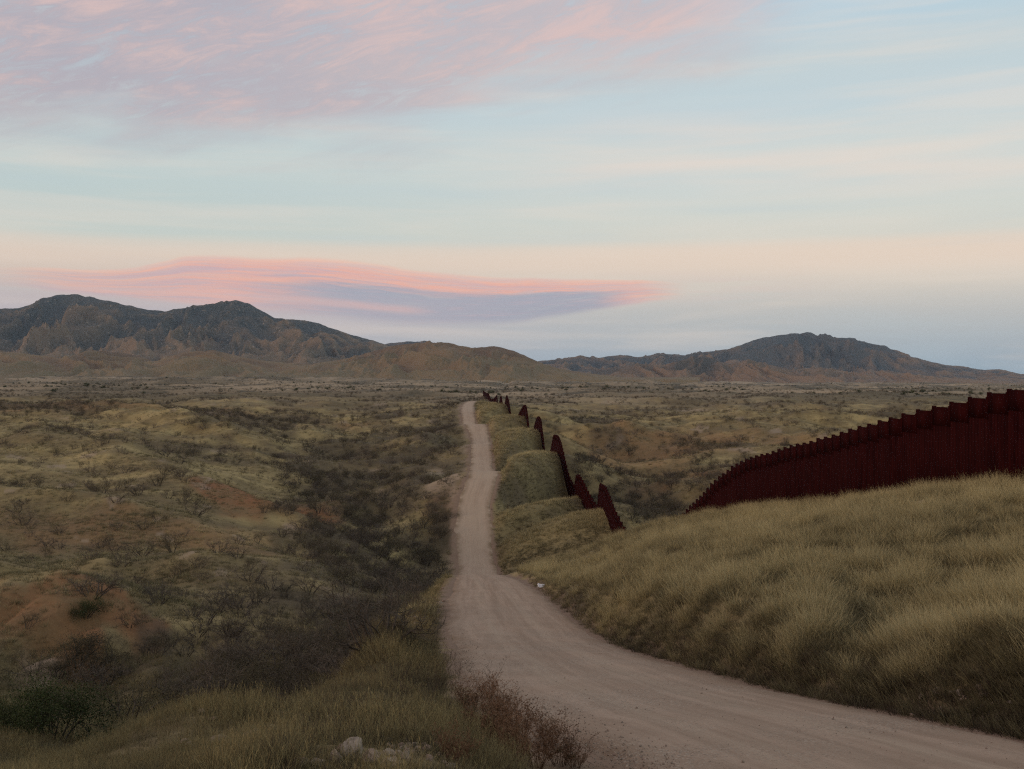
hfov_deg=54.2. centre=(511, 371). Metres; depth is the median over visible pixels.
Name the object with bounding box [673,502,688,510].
bare shrub
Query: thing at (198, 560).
bare shrub
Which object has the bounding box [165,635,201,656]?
bare shrub
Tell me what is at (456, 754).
russet weed
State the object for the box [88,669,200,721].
olive shrub
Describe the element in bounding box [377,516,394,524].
bare shrub
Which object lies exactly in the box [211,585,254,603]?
bare shrub
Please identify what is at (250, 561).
olive shrub
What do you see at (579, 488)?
border fence
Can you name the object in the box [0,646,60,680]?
olive shrub
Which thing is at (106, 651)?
olive shrub
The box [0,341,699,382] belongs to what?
mountain
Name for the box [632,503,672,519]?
olive shrub
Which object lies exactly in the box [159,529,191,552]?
olive shrub
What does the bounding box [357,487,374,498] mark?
olive shrub
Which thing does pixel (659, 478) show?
olive shrub
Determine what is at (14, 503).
bare shrub
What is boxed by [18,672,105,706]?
olive shrub
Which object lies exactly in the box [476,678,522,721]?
russet weed
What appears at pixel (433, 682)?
dead weed
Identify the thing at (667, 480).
bare shrub
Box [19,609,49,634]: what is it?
olive shrub
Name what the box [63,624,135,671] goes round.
olive shrub
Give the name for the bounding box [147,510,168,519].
olive shrub
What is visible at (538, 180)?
sky
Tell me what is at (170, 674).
bare shrub
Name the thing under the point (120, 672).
bare shrub
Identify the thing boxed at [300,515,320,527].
olive shrub
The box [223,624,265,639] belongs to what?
bare shrub
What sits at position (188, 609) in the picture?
bare shrub
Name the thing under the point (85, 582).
bare shrub
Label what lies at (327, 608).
bare shrub
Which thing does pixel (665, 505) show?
olive shrub
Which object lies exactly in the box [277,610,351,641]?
bare shrub
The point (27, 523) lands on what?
bare shrub
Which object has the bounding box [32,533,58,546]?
bare shrub
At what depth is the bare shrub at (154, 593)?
72.29 m
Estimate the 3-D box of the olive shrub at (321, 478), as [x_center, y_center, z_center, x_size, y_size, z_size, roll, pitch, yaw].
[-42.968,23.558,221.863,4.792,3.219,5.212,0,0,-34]
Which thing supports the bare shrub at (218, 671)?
on the ground at (58, 623)
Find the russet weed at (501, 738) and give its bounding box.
[478,712,538,763]
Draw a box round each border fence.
[483,391,628,533]
[680,389,1023,515]
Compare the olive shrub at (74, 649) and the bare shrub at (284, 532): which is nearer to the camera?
the olive shrub at (74, 649)
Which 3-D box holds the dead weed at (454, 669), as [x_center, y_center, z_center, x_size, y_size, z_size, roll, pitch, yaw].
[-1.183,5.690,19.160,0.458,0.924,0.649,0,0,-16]
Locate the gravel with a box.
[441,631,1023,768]
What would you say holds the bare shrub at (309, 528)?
on the ground at (58, 623)
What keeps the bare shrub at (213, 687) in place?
on the ground at (58, 623)
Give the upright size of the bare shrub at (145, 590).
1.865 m
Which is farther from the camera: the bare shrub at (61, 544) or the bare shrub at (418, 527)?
the bare shrub at (418, 527)
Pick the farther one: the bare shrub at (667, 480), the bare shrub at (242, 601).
the bare shrub at (667, 480)
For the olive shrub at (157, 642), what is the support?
on the ground at (58, 623)
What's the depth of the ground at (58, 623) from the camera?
202.12 m
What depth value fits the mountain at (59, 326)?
6624.77 m
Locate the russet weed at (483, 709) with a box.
[448,686,520,735]
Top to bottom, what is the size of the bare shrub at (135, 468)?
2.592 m
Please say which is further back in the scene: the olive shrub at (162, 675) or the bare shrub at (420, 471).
the bare shrub at (420, 471)
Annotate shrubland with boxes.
[0,376,1021,701]
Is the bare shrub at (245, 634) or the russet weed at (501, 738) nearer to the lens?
the russet weed at (501, 738)
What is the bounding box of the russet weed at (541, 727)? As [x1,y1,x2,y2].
[514,707,568,744]
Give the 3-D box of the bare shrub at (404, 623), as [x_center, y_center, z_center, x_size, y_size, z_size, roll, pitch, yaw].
[-3.725,6.357,25.960,4.357,2.068,3.484,0,0,20]
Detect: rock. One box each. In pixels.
[310,758,325,766]
[328,749,342,763]
[340,737,361,759]
[361,748,380,763]
[381,748,393,754]
[381,757,395,766]
[426,754,433,760]
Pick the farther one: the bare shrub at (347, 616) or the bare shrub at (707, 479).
the bare shrub at (707, 479)
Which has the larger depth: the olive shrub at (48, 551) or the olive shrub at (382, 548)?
the olive shrub at (382, 548)
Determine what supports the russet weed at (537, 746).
on the ground at (58, 623)
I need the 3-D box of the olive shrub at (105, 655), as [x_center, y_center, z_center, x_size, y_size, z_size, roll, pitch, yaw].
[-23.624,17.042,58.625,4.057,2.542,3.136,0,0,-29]
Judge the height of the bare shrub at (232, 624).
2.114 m
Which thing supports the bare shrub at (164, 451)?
on the ground at (58, 623)
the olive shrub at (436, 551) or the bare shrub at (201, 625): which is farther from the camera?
the olive shrub at (436, 551)
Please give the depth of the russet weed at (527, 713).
12.90 m
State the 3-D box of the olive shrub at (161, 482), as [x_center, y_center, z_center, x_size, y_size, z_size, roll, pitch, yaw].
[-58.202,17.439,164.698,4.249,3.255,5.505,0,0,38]
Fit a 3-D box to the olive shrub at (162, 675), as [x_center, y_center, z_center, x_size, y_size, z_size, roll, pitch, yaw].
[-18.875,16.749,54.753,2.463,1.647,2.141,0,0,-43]
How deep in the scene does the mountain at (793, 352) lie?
8458.07 m
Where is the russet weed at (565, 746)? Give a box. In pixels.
[532,720,599,766]
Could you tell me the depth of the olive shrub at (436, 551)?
154.60 m
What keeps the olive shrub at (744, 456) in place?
on the ground at (58, 623)
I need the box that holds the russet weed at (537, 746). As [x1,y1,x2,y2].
[512,714,576,768]
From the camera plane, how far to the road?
16.60 m
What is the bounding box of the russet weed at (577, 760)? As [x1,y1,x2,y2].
[560,736,592,768]
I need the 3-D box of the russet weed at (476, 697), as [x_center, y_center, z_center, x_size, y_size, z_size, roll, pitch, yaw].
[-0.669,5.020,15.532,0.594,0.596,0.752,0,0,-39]
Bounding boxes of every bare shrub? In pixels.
[3,499,28,512]
[3,511,36,527]
[22,518,39,528]
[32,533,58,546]
[40,523,68,533]
[49,539,70,548]
[54,569,130,599]
[60,492,76,500]
[63,656,133,688]
[67,661,130,690]
[72,656,133,684]
[74,544,106,559]
[79,464,98,471]
[80,572,126,593]
[88,534,114,549]
[105,492,129,502]
[107,547,141,566]
[111,463,141,472]
[114,537,165,555]
[116,609,146,630]
[117,571,146,582]
[122,482,149,494]
[133,635,165,655]
[137,580,183,604]
[139,663,209,701]
[140,578,175,597]
[144,613,198,646]
[152,443,177,456]
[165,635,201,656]
[166,466,192,478]
[170,528,193,535]
[170,609,217,636]
[171,586,196,597]
[174,492,199,503]
[174,599,210,615]
[174,656,270,700]
[176,679,216,703]
[179,625,218,648]
[182,501,216,516]
[185,598,236,629]
[185,641,272,679]
[186,555,212,567]
[186,582,235,602]
[188,674,257,700]
[189,653,257,690]
[192,568,216,580]
[201,539,232,552]
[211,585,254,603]
[211,618,253,636]
[213,586,275,612]
[214,542,257,558]
[221,597,262,616]
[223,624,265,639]
[224,560,275,581]
[229,628,321,674]
[251,566,285,589]
[265,634,331,662]
[270,525,291,537]
[270,580,298,591]
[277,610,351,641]
[278,524,316,537]
[282,511,314,528]
[286,645,350,685]
[289,568,334,593]
[292,578,446,653]
[306,651,354,681]
[311,594,355,619]
[313,481,330,491]
[319,563,445,644]
[368,548,392,560]
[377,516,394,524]
[393,502,411,511]
[400,535,432,554]
[406,523,420,532]
[412,473,438,484]
[414,466,427,474]
[420,563,448,574]
[441,469,452,475]
[583,446,618,460]
[658,476,685,487]
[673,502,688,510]
[685,461,715,474]
[697,478,713,486]
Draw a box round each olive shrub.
[0,539,19,552]
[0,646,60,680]
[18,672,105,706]
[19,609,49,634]
[36,656,79,683]
[37,547,53,556]
[47,447,61,454]
[48,634,111,668]
[48,653,85,684]
[57,482,72,490]
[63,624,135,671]
[76,631,139,670]
[76,643,142,683]
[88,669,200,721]
[94,534,115,545]
[99,436,112,442]
[109,478,133,490]
[141,471,171,485]
[144,626,187,658]
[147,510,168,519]
[148,665,186,684]
[152,464,180,473]
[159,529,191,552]
[165,559,188,576]
[172,680,210,701]
[211,452,223,457]
[220,660,283,701]
[243,556,263,569]
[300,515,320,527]
[307,495,330,512]
[310,472,325,483]
[321,559,360,587]
[340,503,363,516]
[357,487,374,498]
[372,543,396,555]
[412,513,433,523]
[421,544,443,560]
[431,523,454,537]
[625,445,642,456]
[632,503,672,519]
[653,475,667,483]
[659,496,688,511]
[740,451,753,458]
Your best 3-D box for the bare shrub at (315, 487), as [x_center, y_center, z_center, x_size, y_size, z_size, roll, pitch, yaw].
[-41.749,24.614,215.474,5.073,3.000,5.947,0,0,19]
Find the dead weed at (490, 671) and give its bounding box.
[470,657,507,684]
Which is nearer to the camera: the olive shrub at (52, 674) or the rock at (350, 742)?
the rock at (350, 742)
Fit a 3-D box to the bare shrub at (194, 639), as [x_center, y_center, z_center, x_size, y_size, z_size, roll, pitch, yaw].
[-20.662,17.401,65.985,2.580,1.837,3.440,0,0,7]
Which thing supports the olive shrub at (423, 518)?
on the ground at (58, 623)
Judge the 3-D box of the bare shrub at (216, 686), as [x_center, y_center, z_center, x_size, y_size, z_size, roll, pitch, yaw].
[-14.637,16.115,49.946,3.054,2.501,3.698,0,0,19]
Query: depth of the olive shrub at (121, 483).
158.77 m
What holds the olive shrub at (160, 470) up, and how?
on the ground at (58, 623)
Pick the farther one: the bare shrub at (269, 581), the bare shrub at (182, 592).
the bare shrub at (269, 581)
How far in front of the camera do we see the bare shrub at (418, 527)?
163.40 m
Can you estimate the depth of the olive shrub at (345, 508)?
175.34 m
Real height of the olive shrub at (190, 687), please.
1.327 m
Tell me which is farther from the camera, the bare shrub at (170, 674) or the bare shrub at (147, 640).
the bare shrub at (147, 640)
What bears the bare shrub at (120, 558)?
on the ground at (58, 623)
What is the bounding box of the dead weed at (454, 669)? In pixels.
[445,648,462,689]
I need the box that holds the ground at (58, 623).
[0,375,1023,768]
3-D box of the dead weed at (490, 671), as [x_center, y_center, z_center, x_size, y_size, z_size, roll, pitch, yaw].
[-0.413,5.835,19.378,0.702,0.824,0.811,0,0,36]
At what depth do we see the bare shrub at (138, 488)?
152.24 m
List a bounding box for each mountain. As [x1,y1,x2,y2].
[0,294,387,363]
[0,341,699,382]
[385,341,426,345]
[538,332,1023,382]
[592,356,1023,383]
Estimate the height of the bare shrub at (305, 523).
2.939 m
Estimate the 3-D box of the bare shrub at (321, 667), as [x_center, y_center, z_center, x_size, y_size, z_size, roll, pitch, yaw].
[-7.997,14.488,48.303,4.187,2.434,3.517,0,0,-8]
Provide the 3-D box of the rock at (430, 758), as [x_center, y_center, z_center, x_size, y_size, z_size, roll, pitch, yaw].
[-0.619,2.903,7.526,0.069,0.042,0.061,16,12,22]
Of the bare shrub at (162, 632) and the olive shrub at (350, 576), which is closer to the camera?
the bare shrub at (162, 632)
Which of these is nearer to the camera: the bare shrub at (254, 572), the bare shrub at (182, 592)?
the bare shrub at (182, 592)
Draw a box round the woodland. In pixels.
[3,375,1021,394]
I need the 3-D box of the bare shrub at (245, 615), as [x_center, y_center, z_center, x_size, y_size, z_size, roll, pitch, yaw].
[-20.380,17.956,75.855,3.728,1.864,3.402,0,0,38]
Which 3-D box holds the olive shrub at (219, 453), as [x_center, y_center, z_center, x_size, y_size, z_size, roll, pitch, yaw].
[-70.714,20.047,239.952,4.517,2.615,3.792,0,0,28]
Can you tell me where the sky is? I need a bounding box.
[0,0,1023,373]
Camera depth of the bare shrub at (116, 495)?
139.21 m
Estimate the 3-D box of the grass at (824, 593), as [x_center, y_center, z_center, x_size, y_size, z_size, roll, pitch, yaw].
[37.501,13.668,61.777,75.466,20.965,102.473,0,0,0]
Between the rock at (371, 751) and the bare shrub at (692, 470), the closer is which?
the rock at (371, 751)
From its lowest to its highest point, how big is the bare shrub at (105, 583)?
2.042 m
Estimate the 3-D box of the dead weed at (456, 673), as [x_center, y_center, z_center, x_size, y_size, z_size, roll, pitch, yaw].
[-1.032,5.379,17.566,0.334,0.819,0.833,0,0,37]
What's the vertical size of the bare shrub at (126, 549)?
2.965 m
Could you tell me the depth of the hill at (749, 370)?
6800.91 m
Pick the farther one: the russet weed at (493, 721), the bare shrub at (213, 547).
the bare shrub at (213, 547)
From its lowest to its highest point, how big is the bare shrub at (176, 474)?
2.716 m
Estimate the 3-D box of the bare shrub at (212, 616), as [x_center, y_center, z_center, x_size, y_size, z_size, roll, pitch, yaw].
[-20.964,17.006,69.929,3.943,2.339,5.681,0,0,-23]
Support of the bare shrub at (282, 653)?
on the ground at (58, 623)
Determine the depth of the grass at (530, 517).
167.18 m
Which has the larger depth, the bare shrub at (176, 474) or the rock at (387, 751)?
the bare shrub at (176, 474)
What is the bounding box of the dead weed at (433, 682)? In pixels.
[416,664,442,703]
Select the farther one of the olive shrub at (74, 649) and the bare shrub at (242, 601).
the bare shrub at (242, 601)
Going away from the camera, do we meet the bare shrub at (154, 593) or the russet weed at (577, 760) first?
the russet weed at (577, 760)
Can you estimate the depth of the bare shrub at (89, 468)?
186.32 m
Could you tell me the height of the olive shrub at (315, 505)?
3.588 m
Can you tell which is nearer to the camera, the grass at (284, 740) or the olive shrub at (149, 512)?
the grass at (284, 740)
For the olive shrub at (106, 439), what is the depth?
219.38 m
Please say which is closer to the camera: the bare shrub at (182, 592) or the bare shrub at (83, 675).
the bare shrub at (83, 675)
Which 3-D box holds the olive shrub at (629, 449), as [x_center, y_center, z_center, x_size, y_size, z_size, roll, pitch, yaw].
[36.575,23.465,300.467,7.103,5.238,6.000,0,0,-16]
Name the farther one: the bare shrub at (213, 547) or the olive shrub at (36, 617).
the bare shrub at (213, 547)
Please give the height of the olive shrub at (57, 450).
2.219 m
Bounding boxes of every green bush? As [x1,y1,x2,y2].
[0,664,132,743]
[0,688,23,732]
[67,594,115,621]
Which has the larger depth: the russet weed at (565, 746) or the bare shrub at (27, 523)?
the bare shrub at (27, 523)
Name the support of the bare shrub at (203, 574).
on the ground at (58, 623)
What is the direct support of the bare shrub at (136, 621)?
on the ground at (58, 623)
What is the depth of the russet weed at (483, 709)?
10.91 m
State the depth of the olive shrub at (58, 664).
57.30 m
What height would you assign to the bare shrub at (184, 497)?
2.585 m
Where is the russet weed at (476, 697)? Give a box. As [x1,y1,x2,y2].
[449,674,490,711]
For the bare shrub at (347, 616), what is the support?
on the ground at (58, 623)
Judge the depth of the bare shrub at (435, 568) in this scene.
144.88 m
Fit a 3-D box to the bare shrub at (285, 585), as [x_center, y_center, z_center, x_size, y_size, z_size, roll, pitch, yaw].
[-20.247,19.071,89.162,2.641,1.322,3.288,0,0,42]
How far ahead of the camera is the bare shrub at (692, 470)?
226.74 m
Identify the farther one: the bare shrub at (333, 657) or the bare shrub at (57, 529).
the bare shrub at (57, 529)
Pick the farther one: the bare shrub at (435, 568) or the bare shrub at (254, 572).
the bare shrub at (435, 568)
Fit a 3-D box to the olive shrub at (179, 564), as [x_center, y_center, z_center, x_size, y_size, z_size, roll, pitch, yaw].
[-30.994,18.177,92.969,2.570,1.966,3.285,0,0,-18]
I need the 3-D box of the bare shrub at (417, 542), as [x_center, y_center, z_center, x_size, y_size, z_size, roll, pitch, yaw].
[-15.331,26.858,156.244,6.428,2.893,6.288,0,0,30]
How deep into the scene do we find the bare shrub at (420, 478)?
197.69 m
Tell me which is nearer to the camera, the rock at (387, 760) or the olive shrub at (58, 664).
the rock at (387, 760)
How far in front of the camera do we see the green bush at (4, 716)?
36.38 m
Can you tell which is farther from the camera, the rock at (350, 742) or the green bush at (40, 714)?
the green bush at (40, 714)
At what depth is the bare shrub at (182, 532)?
124.23 m
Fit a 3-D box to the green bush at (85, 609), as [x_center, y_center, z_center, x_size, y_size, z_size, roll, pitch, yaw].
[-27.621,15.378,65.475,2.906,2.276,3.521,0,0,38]
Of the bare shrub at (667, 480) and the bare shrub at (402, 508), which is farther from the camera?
the bare shrub at (667, 480)
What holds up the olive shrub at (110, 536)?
on the ground at (58, 623)
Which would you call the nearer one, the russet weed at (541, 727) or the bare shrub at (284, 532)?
the russet weed at (541, 727)
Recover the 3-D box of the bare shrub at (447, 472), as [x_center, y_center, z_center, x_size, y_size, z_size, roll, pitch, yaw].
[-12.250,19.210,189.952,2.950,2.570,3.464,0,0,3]
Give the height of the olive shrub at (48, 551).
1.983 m
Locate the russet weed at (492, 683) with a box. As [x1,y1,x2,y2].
[470,671,512,698]
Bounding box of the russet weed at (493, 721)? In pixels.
[463,698,523,748]
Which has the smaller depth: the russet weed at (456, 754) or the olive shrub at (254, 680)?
the russet weed at (456, 754)
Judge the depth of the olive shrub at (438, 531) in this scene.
162.09 m
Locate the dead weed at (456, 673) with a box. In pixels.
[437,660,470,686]
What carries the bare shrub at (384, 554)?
on the ground at (58, 623)
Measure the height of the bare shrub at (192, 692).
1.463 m
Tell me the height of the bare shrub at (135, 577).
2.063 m
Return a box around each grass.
[0,582,539,768]
[474,400,608,574]
[514,468,1023,739]
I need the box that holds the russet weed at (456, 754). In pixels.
[431,716,485,768]
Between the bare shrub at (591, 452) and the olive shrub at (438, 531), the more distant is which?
the bare shrub at (591, 452)
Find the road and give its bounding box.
[444,401,1023,768]
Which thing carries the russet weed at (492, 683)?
on the ground at (58, 623)
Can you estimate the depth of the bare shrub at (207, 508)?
141.14 m
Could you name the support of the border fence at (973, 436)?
on the ground at (58, 623)
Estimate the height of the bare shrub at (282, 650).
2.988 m
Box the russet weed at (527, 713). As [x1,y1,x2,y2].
[480,683,543,736]
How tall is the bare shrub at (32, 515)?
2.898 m
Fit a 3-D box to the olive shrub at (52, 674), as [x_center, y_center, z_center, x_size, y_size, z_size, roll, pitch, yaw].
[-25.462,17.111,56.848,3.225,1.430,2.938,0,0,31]
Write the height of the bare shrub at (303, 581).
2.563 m
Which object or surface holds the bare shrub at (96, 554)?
on the ground at (58, 623)
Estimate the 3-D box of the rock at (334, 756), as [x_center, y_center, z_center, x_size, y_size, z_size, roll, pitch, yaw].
[-1.071,2.354,6.096,0.136,0.082,0.096,0,0,30]
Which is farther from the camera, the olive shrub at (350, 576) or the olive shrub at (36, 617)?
the olive shrub at (350, 576)
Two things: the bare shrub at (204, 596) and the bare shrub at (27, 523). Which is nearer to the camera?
the bare shrub at (204, 596)
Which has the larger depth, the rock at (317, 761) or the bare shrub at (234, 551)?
the bare shrub at (234, 551)
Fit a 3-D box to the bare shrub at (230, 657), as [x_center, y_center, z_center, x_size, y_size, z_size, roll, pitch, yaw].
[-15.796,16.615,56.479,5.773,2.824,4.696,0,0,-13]
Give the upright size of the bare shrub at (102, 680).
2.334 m
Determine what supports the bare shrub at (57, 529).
on the ground at (58, 623)
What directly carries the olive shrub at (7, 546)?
on the ground at (58, 623)

